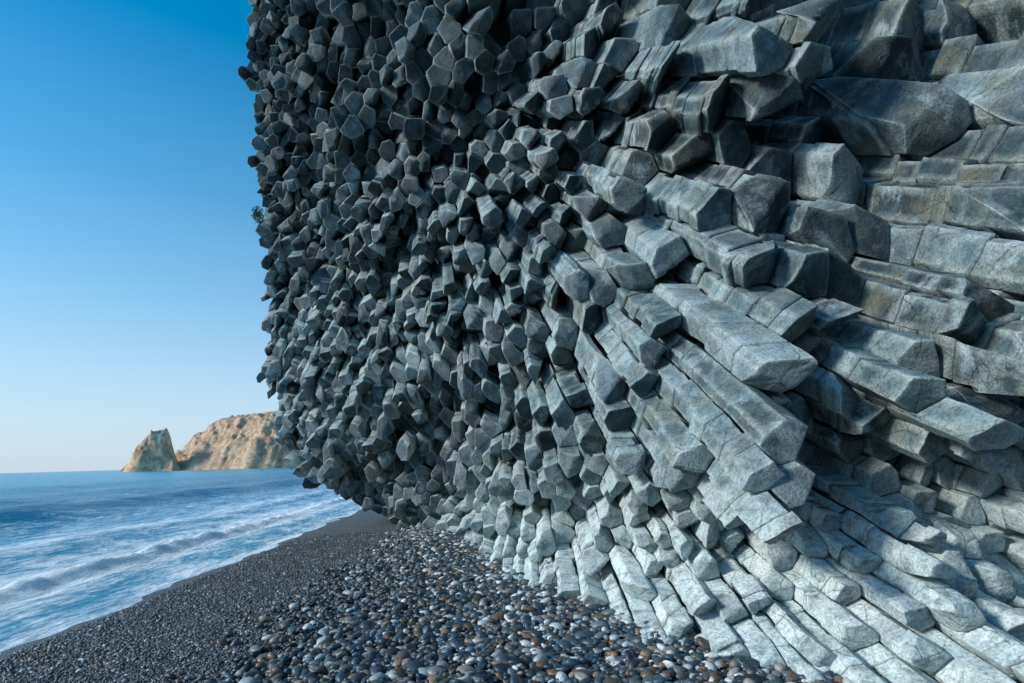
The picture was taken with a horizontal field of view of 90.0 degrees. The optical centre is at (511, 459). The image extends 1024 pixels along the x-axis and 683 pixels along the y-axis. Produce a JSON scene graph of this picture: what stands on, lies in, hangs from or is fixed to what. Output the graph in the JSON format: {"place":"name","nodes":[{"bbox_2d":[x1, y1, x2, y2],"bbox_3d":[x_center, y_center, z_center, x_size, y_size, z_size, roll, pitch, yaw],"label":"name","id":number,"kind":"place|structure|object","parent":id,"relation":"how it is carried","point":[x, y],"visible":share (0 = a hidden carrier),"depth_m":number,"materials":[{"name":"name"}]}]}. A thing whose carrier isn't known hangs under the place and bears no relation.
{"place":"outdoors","nodes":[
{"label":"outdoors","id":0,"kind":"place"},
{"bbox_2d":[0,0,278,472],"label":"sky","id":1,"kind":"structure","parent":0,"point":[132,276],"materials":[{"name":"blue"}]},
{"bbox_2d":[0,467,361,651],"bbox_3d":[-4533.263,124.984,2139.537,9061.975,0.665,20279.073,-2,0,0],"label":"sea water","id":2,"kind":"structure","parent":0,"point":[76,547],"depth_m":14.19,"materials":[{"name":"blue liquid"}]},
{"bbox_2d":[119,428,179,471],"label":"sea stack rock","id":3,"kind":"object","parent":2,"relation":"in","point":[153,450],"visible":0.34,"depth_m":398.31,"materials":[{"name":"stone"}]},
{"bbox_2d":[175,411,301,469],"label":"headland","id":4,"kind":"structure","parent":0,"point":[247,441],"depth_m":409.90,"materials":[{"name":"stone"}]},
{"bbox_2d":[0,510,783,682],"bbox_3d":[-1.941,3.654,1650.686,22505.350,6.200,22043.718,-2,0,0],"label":"beach ground","id":5,"kind":"structure","parent":0,"point":[361,521],"depth_m":5.86,"materials":[{"name":"black gravel"}]},
{"bbox_2d":[0,529,394,682],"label":"beach shingle","id":6,"kind":"object","parent":5,"relation":"on","point":[7,666],"visible":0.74,"depth_m":5.31,"materials":[{"name":"gravel"}]},
{"bbox_2d":[164,525,938,682],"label":"beach pebbles","id":7,"kind":"object","parent":6,"relation":"on","point":[456,599],"visible":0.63,"depth_m":4.25,"materials":[{"name":"gravel"}]},
{"bbox_2d":[238,0,1023,682],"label":"basalt column cliff","id":8,"kind":"structure","parent":5,"relation":"on","point":[676,318],"depth_m":5.18,"materials":[{"name":"grey stone"}]},
{"bbox_2d":[251,206,263,223],"bbox_3d":[-7.452,-7.169,15.012,0.369,0.536,0.339,-2,0,0],"label":"shrub","id":9,"kind":"object","parent":8,"relation":"on","point":[257,214],"visible":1,"depth_m":14.96,"materials":[{"name":"green plant"}]}
]}

